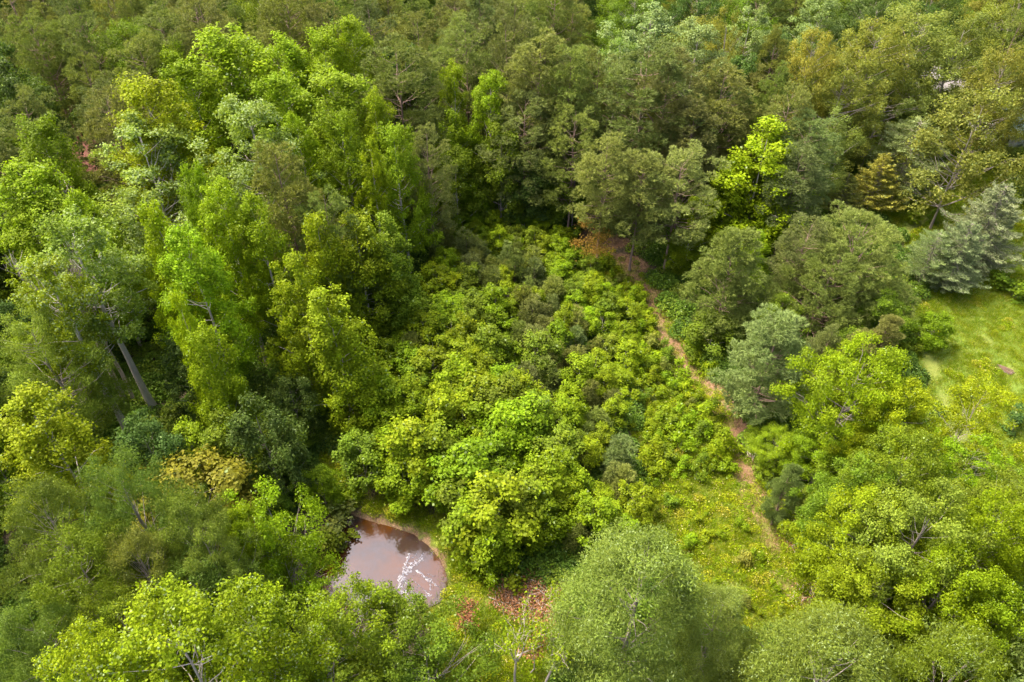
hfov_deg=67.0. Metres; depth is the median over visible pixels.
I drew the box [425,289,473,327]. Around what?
broadleaf sapling
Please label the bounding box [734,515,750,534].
leafy shrub
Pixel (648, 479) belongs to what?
leafy shrub
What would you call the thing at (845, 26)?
oak tree
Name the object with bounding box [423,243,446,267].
young pine
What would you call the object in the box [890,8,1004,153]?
oak tree
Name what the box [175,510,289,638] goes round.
ash tree
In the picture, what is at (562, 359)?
young pine
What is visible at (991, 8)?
oak tree
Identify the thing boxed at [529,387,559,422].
broadleaf sapling
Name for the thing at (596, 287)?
broadleaf sapling
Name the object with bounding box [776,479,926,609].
maple tree
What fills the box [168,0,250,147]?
pine tree
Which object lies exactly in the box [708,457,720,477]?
leafy shrub
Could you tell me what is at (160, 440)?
broadleaf tree
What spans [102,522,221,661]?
ash tree
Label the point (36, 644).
ash tree
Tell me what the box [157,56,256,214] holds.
sweetgum tree
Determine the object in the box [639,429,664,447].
leafy shrub
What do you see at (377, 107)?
sweetgum tree
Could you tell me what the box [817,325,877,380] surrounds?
broadleaf tree
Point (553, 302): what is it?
young pine
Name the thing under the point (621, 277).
leafy shrub
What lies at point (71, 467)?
sweetgum tree
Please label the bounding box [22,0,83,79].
pine tree
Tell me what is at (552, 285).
young pine
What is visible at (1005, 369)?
board stack
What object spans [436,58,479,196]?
sweetgum tree
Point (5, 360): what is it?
broadleaf tree
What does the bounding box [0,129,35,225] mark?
sweetgum tree
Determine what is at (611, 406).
broadleaf sapling
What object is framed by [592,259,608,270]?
leafy shrub
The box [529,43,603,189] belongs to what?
pine tree
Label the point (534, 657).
dead tree
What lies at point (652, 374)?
leafy shrub
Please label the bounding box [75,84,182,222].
pine tree
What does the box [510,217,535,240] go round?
broadleaf sapling
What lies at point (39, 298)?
poplar tree
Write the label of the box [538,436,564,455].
broadleaf sapling
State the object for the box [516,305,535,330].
young pine
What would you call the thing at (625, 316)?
leafy shrub
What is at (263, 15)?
pine tree
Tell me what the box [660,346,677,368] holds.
leafy shrub
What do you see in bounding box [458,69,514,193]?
sweetgum tree
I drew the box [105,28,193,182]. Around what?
pine tree
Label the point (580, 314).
young pine
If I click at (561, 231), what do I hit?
broadleaf sapling
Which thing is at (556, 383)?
young pine
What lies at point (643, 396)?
leafy shrub
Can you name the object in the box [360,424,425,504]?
broadleaf sapling
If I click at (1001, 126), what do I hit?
oak tree
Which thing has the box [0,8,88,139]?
pine tree
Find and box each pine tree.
[0,0,58,91]
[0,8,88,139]
[0,19,29,83]
[0,83,88,198]
[0,116,81,231]
[0,127,67,238]
[1,0,68,57]
[15,14,91,135]
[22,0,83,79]
[30,0,81,88]
[46,0,113,87]
[53,0,119,85]
[54,28,107,122]
[56,9,128,120]
[61,52,124,148]
[68,78,124,183]
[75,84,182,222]
[79,0,154,67]
[88,70,179,186]
[89,0,153,78]
[100,0,152,31]
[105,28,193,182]
[114,0,174,91]
[116,82,191,205]
[130,0,194,51]
[132,3,210,169]
[164,0,184,32]
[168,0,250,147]
[175,0,259,160]
[176,0,224,67]
[224,0,257,74]
[237,18,281,87]
[241,138,341,265]
[246,27,293,101]
[253,0,330,96]
[256,0,331,120]
[285,0,331,37]
[287,0,350,91]
[291,182,372,308]
[297,0,359,103]
[328,0,405,109]
[332,0,383,54]
[337,20,380,112]
[342,0,383,25]
[347,238,400,310]
[348,32,467,210]
[350,7,378,57]
[354,93,397,197]
[368,17,415,85]
[372,67,412,130]
[374,0,415,57]
[390,38,443,135]
[393,0,437,53]
[395,122,459,242]
[397,9,445,131]
[427,0,459,42]
[427,0,481,73]
[427,11,504,174]
[430,24,482,124]
[436,8,480,130]
[452,0,487,37]
[456,0,504,114]
[465,1,545,156]
[474,88,575,215]
[476,0,519,60]
[480,0,546,104]
[491,0,550,110]
[496,27,586,198]
[507,15,547,88]
[522,0,592,67]
[526,26,562,148]
[528,103,609,227]
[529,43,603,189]
[543,0,603,88]
[553,0,596,57]
[554,45,600,136]
[564,45,633,154]
[566,130,636,262]
[571,32,718,216]
[593,148,685,270]
[606,45,718,196]
[630,139,731,272]
[633,82,677,151]
[654,0,697,52]
[655,93,723,230]
[669,56,763,172]
[678,226,774,339]
[705,302,812,425]
[718,63,768,145]
[729,0,789,58]
[735,79,824,198]
[740,60,793,194]
[751,138,831,262]
[754,108,845,222]
[758,241,883,356]
[760,463,804,526]
[764,211,836,309]
[769,0,812,85]
[769,231,818,272]
[771,198,922,331]
[796,322,841,381]
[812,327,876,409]
[863,314,905,373]
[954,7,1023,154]
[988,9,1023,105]
[989,0,1023,55]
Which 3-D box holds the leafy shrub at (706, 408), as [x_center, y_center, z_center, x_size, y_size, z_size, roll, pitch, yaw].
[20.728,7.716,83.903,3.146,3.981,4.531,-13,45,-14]
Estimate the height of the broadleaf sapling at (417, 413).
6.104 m
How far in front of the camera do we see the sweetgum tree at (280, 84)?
94.11 m
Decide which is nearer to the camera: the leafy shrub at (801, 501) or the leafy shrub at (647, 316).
the leafy shrub at (801, 501)
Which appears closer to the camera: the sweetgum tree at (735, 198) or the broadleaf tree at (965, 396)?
the broadleaf tree at (965, 396)
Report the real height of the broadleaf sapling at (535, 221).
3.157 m
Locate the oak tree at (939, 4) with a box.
[871,0,969,87]
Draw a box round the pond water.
[311,514,447,616]
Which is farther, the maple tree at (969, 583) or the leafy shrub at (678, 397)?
the leafy shrub at (678, 397)
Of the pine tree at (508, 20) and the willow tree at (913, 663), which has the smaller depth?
the willow tree at (913, 663)
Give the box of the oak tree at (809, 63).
[767,26,843,141]
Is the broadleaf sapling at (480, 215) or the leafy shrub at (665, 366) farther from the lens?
the broadleaf sapling at (480, 215)
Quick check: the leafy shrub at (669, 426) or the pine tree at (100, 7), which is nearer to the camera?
the leafy shrub at (669, 426)
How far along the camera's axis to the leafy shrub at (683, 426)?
82.46 m
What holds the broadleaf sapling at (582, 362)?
on the ground at (930, 362)
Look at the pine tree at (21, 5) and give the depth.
127.54 m
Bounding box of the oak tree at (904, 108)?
[827,67,939,173]
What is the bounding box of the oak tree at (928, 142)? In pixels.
[877,84,1023,232]
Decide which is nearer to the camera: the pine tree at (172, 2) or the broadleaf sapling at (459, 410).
the broadleaf sapling at (459, 410)
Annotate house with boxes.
[60,135,117,184]
[917,67,971,105]
[969,108,1023,147]
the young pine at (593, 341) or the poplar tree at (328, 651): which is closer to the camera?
the poplar tree at (328, 651)
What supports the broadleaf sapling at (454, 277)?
on the ground at (930, 362)
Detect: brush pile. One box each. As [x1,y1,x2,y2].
[485,564,572,628]
[488,572,536,612]
[775,519,802,551]
[787,579,819,603]
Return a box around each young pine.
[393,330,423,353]
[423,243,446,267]
[428,222,457,253]
[452,227,478,260]
[459,252,484,284]
[467,247,484,272]
[471,239,490,266]
[478,264,507,297]
[482,255,499,269]
[496,239,517,264]
[497,257,516,282]
[504,248,528,285]
[506,319,526,349]
[508,235,525,265]
[510,283,534,319]
[511,360,542,385]
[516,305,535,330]
[517,323,543,358]
[519,245,545,278]
[520,292,544,327]
[521,256,546,287]
[521,275,538,292]
[528,327,551,361]
[533,353,560,396]
[534,314,554,334]
[536,302,556,325]
[538,352,561,381]
[539,274,570,308]
[540,293,560,317]
[543,341,569,370]
[548,370,563,394]
[562,325,587,351]
[562,344,587,377]
[562,522,595,563]
[563,303,591,346]
[566,352,595,381]
[569,456,590,478]
[574,508,595,530]
[578,379,604,410]
[579,420,600,439]
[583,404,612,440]
[585,337,604,354]
[598,431,638,473]
[601,460,622,488]
[601,462,643,507]
[602,388,623,415]
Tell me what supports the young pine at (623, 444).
on the ground at (930, 362)
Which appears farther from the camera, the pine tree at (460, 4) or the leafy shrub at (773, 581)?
the pine tree at (460, 4)
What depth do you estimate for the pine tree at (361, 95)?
97.64 m
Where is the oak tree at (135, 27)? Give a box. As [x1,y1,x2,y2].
[87,15,173,107]
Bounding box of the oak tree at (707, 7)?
[677,0,754,70]
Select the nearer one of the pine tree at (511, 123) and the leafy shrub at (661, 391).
the leafy shrub at (661, 391)
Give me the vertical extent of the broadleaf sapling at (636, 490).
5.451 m
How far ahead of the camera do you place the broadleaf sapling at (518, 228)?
105.50 m
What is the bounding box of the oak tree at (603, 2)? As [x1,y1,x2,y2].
[589,0,669,77]
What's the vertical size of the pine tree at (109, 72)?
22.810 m
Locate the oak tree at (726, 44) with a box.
[691,5,746,122]
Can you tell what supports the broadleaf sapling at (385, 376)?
on the ground at (930, 362)
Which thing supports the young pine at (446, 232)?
on the ground at (930, 362)
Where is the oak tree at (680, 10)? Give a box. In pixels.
[610,0,694,115]
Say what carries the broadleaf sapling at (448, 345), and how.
on the ground at (930, 362)
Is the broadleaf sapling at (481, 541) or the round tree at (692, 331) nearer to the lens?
the broadleaf sapling at (481, 541)
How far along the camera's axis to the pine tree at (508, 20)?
102.60 m
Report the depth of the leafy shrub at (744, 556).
70.95 m
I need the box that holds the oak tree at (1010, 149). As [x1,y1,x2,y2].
[970,78,1023,154]
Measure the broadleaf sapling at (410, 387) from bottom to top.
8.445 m
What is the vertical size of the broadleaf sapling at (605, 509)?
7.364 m
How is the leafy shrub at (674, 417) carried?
on the ground at (930, 362)
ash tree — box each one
[0,300,138,453]
[0,471,146,638]
[0,585,123,681]
[25,508,191,678]
[59,492,142,582]
[65,569,222,680]
[72,440,215,591]
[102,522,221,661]
[143,479,266,611]
[152,536,272,681]
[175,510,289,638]
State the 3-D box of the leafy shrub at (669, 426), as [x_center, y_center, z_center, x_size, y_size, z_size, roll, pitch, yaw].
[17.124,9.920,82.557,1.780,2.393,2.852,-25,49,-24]
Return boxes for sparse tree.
[483,588,566,681]
[541,617,590,681]
[542,578,581,639]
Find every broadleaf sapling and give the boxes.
[330,427,389,494]
[340,363,406,437]
[356,375,408,434]
[357,354,402,375]
[358,426,389,466]
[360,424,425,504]
[370,414,446,508]
[371,335,407,375]
[372,456,433,516]
[376,405,422,449]
[381,371,427,417]
[382,330,409,359]
[386,312,411,339]
[388,341,433,378]
[393,369,403,383]
[393,390,432,427]
[397,306,447,348]
[398,319,433,347]
[399,364,439,393]
[400,419,461,485]
[404,344,456,391]
[405,394,431,426]
[406,326,451,371]
[418,260,459,296]
[419,225,437,251]
[419,433,509,514]
[420,277,445,301]
[420,381,475,431]
[420,383,438,396]
[421,291,439,317]
[423,352,478,428]
[424,379,493,437]
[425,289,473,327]
[425,450,472,514]
[426,293,459,331]
[428,245,462,274]
[428,302,474,347]
[429,350,454,373]
[429,386,483,432]
[434,464,502,549]
[436,263,457,284]
[436,332,464,350]
[439,306,482,332]
[439,486,520,571]
[443,279,476,306]
[445,247,466,268]
[445,311,485,345]
[445,337,495,379]
[445,370,502,435]
[446,271,463,290]
[447,423,477,448]
[448,469,548,595]
[450,295,494,334]
[453,216,472,237]
[455,261,484,295]
[458,521,523,589]
[459,322,514,365]
[461,286,493,317]
[461,345,497,375]
[463,370,528,430]
[463,428,494,456]
[464,217,483,238]
[465,215,481,234]
[470,426,516,472]
[470,454,520,495]
[472,282,511,333]
[473,332,518,369]
[474,202,496,226]
[474,399,541,466]
[475,225,492,248]
[480,209,503,230]
[482,303,517,335]
[483,391,554,471]
[484,228,513,255]
[484,362,530,399]
[485,200,499,214]
[485,224,510,260]
[493,209,509,228]
[493,279,522,312]
[493,366,545,402]
[494,461,556,549]
[496,264,516,296]
[498,297,532,331]
[499,216,516,235]
[499,234,526,254]
[500,224,525,243]
[502,340,527,369]
[503,282,528,299]
[503,425,541,474]
[508,329,564,389]
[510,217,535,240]
[511,212,534,224]
[513,507,557,548]
[515,451,546,477]
[516,463,574,545]
[518,389,562,450]
[518,445,579,517]
[520,420,585,473]
[520,494,573,556]
[522,225,545,253]
[527,216,550,234]
[529,206,552,229]
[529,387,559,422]
[530,232,552,258]
[530,248,548,272]
[531,286,546,306]
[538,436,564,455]
[539,251,560,278]
[541,395,579,442]
[542,318,575,352]
[544,233,575,255]
[545,259,572,282]
[547,259,575,284]
[548,300,583,338]
[549,224,570,252]
[550,379,591,414]
[552,472,586,523]
[555,226,577,247]
[555,351,602,404]
[556,278,584,303]
[558,461,596,526]
[559,247,586,274]
[561,289,588,318]
[561,489,623,552]
[563,271,586,289]
[564,396,589,428]
[565,429,592,457]
[567,305,596,333]
[573,252,606,277]
[573,347,620,392]
[575,435,607,481]
[576,271,608,304]
[583,278,608,305]
[583,306,617,342]
[586,269,606,282]
[587,479,612,498]
[588,279,613,307]
[588,421,616,453]
[588,487,622,531]
[589,347,611,373]
[591,297,614,327]
[591,367,616,402]
[594,331,624,360]
[596,290,623,320]
[599,370,642,402]
[601,392,636,430]
[603,513,646,556]
[606,337,646,374]
[609,296,646,332]
[610,361,636,396]
[611,320,637,344]
[613,478,655,524]
[617,329,639,359]
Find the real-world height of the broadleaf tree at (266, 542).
15.780 m
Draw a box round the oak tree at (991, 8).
[947,0,1023,90]
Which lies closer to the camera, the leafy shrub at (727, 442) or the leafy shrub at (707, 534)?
the leafy shrub at (707, 534)
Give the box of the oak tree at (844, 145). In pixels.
[796,96,868,194]
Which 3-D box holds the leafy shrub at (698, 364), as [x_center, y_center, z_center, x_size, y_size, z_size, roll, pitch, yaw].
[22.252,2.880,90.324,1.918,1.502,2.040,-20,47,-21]
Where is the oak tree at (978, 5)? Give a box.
[938,0,1017,75]
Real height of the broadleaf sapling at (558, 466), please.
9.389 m
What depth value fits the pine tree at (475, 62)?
107.33 m
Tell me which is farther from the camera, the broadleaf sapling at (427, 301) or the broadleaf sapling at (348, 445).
the broadleaf sapling at (427, 301)
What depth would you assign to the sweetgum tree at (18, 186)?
78.64 m
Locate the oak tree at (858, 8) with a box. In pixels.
[816,0,912,100]
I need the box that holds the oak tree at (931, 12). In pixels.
[874,0,951,104]
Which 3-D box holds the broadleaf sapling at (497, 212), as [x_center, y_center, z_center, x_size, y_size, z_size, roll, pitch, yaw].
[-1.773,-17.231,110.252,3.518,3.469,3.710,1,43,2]
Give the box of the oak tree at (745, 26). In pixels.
[712,0,779,85]
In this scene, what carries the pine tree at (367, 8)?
on the ground at (930, 362)
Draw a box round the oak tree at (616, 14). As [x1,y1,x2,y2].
[587,0,670,99]
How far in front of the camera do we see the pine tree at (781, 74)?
101.90 m
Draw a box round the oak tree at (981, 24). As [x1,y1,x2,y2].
[943,0,1004,65]
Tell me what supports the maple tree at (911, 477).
on the ground at (930, 362)
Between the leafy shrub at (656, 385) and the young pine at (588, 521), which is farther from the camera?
the leafy shrub at (656, 385)
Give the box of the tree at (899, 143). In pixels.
[863,116,952,204]
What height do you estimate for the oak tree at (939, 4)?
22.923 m
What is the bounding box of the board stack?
[997,364,1014,374]
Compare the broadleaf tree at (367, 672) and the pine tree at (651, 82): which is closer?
the broadleaf tree at (367, 672)
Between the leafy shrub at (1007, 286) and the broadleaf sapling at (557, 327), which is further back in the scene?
the leafy shrub at (1007, 286)
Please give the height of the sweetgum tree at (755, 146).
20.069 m
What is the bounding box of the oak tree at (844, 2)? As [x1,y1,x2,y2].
[771,0,855,74]
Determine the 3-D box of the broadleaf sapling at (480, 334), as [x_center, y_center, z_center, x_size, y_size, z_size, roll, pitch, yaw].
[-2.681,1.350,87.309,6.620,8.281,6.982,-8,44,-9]
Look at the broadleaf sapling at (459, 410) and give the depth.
78.77 m
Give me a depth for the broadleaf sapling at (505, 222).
108.05 m
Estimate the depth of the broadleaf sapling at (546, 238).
103.34 m
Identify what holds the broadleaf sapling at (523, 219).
on the ground at (930, 362)
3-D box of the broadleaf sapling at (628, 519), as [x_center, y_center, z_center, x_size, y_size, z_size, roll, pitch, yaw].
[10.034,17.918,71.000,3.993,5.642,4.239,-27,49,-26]
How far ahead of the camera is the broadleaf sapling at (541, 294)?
95.36 m
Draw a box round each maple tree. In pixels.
[224,502,300,593]
[742,422,803,478]
[768,330,912,485]
[776,421,869,502]
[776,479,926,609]
[785,532,948,681]
[786,450,924,572]
[810,421,952,558]
[812,476,1003,668]
[814,375,942,485]
[846,535,1013,681]
[895,576,1023,681]
[914,487,1023,606]
[920,453,1023,605]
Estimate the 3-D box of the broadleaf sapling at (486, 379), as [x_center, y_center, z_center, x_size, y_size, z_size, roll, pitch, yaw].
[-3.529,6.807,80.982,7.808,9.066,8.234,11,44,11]
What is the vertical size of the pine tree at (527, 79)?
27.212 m
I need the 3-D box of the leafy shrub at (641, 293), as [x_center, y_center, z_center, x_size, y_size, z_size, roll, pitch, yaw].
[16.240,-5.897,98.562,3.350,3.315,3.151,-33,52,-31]
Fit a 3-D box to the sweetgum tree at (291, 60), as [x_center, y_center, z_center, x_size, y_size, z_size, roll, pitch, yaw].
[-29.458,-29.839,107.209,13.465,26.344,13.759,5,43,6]
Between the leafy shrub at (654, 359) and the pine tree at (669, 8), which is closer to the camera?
the leafy shrub at (654, 359)
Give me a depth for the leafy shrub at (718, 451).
79.61 m
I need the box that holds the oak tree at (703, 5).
[656,0,729,83]
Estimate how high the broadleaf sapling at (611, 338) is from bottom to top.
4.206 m
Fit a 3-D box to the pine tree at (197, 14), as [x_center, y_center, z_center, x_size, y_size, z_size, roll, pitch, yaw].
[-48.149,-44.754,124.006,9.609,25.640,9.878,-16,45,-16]
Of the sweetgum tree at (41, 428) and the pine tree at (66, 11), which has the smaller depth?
the sweetgum tree at (41, 428)
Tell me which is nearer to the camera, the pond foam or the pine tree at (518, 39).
the pond foam
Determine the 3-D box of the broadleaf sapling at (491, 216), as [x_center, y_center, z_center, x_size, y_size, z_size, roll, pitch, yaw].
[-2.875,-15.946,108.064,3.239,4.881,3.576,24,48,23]
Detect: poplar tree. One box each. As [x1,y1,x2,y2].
[5,253,128,433]
[28,203,158,408]
[30,613,194,681]
[79,570,301,681]
[88,108,231,297]
[185,574,343,681]
[204,92,327,284]
[587,0,701,126]
[592,29,645,171]
[651,16,733,138]
[697,0,751,49]
[722,3,771,138]
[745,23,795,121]
[780,0,853,112]
[829,0,903,95]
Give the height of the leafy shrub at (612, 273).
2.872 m
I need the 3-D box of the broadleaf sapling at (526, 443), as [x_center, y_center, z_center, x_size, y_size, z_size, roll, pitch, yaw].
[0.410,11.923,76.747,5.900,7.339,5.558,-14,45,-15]
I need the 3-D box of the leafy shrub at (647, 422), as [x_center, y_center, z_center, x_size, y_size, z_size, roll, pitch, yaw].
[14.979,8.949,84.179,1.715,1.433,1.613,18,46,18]
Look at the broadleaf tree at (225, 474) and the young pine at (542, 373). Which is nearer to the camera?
the broadleaf tree at (225, 474)
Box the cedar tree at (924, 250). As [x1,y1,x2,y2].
[902,228,955,284]
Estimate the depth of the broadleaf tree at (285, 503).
70.98 m
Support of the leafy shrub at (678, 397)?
on the ground at (930, 362)
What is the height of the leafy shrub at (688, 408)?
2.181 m
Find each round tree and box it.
[679,307,746,360]
[908,309,955,352]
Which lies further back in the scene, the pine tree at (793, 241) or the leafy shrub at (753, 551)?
the pine tree at (793, 241)
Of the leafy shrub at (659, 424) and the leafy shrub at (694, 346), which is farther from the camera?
the leafy shrub at (694, 346)
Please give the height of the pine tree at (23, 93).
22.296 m
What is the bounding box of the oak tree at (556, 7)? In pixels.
[511,0,572,78]
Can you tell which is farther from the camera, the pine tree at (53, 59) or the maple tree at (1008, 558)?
the pine tree at (53, 59)
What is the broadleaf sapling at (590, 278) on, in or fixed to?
on the ground at (930, 362)
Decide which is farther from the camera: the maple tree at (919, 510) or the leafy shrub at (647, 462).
the leafy shrub at (647, 462)
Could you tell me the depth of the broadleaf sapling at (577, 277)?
98.89 m
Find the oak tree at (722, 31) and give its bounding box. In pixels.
[648,15,730,102]
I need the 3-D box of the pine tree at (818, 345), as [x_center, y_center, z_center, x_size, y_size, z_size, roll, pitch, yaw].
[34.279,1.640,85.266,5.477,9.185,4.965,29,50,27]
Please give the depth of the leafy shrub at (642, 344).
91.72 m
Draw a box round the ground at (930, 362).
[0,0,1023,681]
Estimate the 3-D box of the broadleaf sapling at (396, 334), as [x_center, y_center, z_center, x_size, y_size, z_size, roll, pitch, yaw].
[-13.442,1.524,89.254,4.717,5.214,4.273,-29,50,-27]
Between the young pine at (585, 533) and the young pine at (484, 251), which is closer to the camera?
the young pine at (585, 533)
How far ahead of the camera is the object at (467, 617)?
64.75 m
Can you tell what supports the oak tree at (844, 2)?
on the ground at (930, 362)
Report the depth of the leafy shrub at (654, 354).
89.79 m
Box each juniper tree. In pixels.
[816,172,868,216]
[847,152,911,212]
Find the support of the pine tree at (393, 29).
on the ground at (930, 362)
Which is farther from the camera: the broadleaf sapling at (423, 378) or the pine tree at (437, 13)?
the pine tree at (437, 13)
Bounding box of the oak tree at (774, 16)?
[743,0,801,54]
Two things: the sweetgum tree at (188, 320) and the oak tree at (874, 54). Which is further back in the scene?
the oak tree at (874, 54)
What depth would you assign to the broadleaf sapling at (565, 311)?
91.23 m
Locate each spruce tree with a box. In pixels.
[909,220,991,293]
[930,182,1023,276]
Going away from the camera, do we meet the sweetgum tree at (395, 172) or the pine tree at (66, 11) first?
the sweetgum tree at (395, 172)
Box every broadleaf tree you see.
[0,41,73,152]
[0,54,100,194]
[0,272,53,339]
[0,295,60,389]
[0,338,61,402]
[0,366,20,454]
[0,369,31,478]
[0,426,36,523]
[1,252,45,321]
[103,406,206,505]
[124,442,266,567]
[151,415,234,506]
[155,323,241,423]
[193,406,284,504]
[223,475,348,610]
[224,389,316,510]
[241,471,300,537]
[244,532,339,633]
[252,439,297,487]
[263,373,327,444]
[272,412,313,457]
[276,587,408,681]
[300,565,434,681]
[301,463,345,515]
[342,578,470,681]
[350,593,504,681]
[375,41,437,181]
[382,593,408,627]
[431,144,486,236]
[469,121,532,226]
[496,145,558,224]
[546,166,599,234]
[704,52,762,181]
[749,292,810,357]
[799,487,822,521]
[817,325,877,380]
[850,288,914,349]
[919,420,1023,507]
[922,370,1023,463]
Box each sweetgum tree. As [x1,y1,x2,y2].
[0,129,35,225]
[0,156,130,324]
[0,191,131,343]
[0,379,137,558]
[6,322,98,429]
[9,109,122,254]
[26,440,90,503]
[54,187,155,345]
[106,71,238,260]
[134,197,234,375]
[152,220,263,406]
[153,38,231,164]
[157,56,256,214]
[167,288,241,429]
[176,158,253,323]
[183,319,266,460]
[195,175,286,362]
[222,190,318,356]
[243,30,345,167]
[249,66,345,217]
[257,247,350,403]
[283,110,332,231]
[292,60,402,219]
[293,22,366,162]
[298,209,368,357]
[298,282,391,436]
[313,107,401,252]
[324,206,423,349]
[328,14,397,139]
[348,85,410,210]
[353,134,407,268]
[356,210,426,339]
[368,121,443,272]
[424,108,481,219]
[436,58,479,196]
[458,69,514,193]
[538,155,576,218]
[662,195,714,275]
[695,158,755,252]
[700,114,811,266]
[724,229,770,303]
[739,161,816,254]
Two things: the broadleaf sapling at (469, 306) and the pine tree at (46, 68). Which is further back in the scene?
the pine tree at (46, 68)
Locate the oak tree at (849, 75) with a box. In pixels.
[783,51,890,172]
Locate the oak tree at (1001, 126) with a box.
[936,41,1023,189]
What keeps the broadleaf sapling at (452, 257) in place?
on the ground at (930, 362)
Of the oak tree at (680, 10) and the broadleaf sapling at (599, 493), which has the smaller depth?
the broadleaf sapling at (599, 493)
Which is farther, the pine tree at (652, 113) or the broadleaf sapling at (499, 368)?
the pine tree at (652, 113)
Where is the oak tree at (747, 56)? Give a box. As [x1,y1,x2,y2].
[742,24,806,111]
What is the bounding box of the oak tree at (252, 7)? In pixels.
[234,0,295,71]
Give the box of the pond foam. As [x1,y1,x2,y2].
[397,553,440,598]
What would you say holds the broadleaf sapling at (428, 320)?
on the ground at (930, 362)
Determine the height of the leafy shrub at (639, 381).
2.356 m
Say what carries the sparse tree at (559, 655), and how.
on the ground at (930, 362)
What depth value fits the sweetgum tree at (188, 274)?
72.73 m
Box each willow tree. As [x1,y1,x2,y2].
[532,512,720,681]
[655,579,754,681]
[714,593,900,681]
[846,612,1014,681]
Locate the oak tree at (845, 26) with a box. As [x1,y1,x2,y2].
[798,0,882,76]
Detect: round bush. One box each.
[906,209,923,224]
[925,209,943,223]
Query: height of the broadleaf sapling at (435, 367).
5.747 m
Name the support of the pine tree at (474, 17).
on the ground at (930, 362)
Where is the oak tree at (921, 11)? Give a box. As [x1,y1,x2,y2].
[879,0,948,59]
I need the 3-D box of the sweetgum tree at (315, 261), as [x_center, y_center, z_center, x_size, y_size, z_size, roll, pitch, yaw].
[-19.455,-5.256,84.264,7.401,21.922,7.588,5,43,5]
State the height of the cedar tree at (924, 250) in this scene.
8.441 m
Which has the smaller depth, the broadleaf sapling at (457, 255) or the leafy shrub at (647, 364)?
the leafy shrub at (647, 364)
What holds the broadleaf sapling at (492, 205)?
on the ground at (930, 362)
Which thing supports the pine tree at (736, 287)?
on the ground at (930, 362)
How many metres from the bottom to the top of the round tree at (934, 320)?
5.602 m
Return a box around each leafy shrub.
[304,525,360,573]
[316,496,356,551]
[337,481,367,515]
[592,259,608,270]
[602,254,608,266]
[604,255,616,270]
[605,268,615,281]
[606,276,615,286]
[611,283,627,304]
[613,273,626,283]
[622,280,644,295]
[622,304,629,320]
[624,283,648,303]
[625,366,646,379]
[628,284,642,303]
[630,313,655,328]
[631,318,646,342]
[633,372,654,386]
[635,447,656,478]
[636,339,649,353]
[637,521,646,533]
[638,360,652,377]
[638,387,653,405]
[638,434,669,469]
[638,446,651,465]
[639,300,648,313]
[639,364,665,391]
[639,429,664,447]
[641,347,650,362]
[642,307,654,318]
[642,313,658,332]
[642,327,660,344]
[643,330,663,348]
[643,412,669,439]
[644,349,663,371]
[644,405,659,421]
[644,417,653,425]
[644,424,656,434]
[645,492,659,509]
[646,428,669,449]
[646,459,673,479]
[646,476,660,486]
[649,393,657,402]
[650,357,660,379]
[650,382,664,389]
[650,400,660,410]
[651,403,679,423]
[651,505,665,522]
[652,386,669,399]
[653,356,677,377]
[655,455,671,468]
[655,495,663,502]
[657,337,673,354]
[657,369,677,393]
[659,409,680,431]
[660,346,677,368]
[660,443,679,471]
[661,490,681,513]
[663,420,684,442]
[667,429,699,454]
[669,389,678,399]
[669,414,694,440]
[669,454,694,480]
[671,353,691,379]
[672,376,688,389]
[672,377,695,397]
[673,401,699,424]
[674,393,686,411]
[677,537,695,557]
[679,403,698,416]
[680,388,698,405]
[682,420,713,447]
[683,481,692,491]
[684,397,697,410]
[685,338,704,351]
[685,532,698,544]
[686,350,704,365]
[686,462,708,483]
[689,451,713,477]
[689,510,705,527]
[690,400,721,423]
[693,388,705,403]
[693,418,716,442]
[695,360,718,379]
[695,361,705,370]
[695,397,724,423]
[697,446,707,459]
[697,527,717,544]
[700,438,732,465]
[701,451,715,466]
[706,415,721,434]
[707,427,746,457]
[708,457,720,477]
[710,575,722,587]
[711,422,732,438]
[714,456,739,478]
[715,528,725,540]
[721,567,733,574]
[733,548,756,568]
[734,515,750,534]
[741,594,753,612]
[749,546,765,559]
[749,601,763,617]
[767,577,782,589]
[778,603,786,617]
[782,500,792,518]
[792,497,806,520]
[899,341,927,356]
[987,268,1023,304]
[1000,401,1023,439]
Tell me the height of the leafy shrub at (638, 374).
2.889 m
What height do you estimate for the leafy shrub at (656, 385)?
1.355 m
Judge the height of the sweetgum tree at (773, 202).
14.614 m
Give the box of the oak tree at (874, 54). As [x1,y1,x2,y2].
[793,15,921,169]
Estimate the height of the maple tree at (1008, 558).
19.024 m
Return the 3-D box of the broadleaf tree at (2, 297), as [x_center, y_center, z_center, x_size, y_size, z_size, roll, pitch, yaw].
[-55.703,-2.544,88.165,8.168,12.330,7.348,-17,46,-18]
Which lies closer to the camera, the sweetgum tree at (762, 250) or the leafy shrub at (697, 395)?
the leafy shrub at (697, 395)
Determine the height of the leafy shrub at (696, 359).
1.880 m
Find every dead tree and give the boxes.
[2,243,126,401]
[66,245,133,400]
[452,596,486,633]
[517,624,551,672]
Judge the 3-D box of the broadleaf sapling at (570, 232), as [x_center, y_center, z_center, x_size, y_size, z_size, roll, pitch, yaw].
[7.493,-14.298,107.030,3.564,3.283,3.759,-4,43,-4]
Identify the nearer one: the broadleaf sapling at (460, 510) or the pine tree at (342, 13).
the broadleaf sapling at (460, 510)
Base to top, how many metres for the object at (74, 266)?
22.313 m

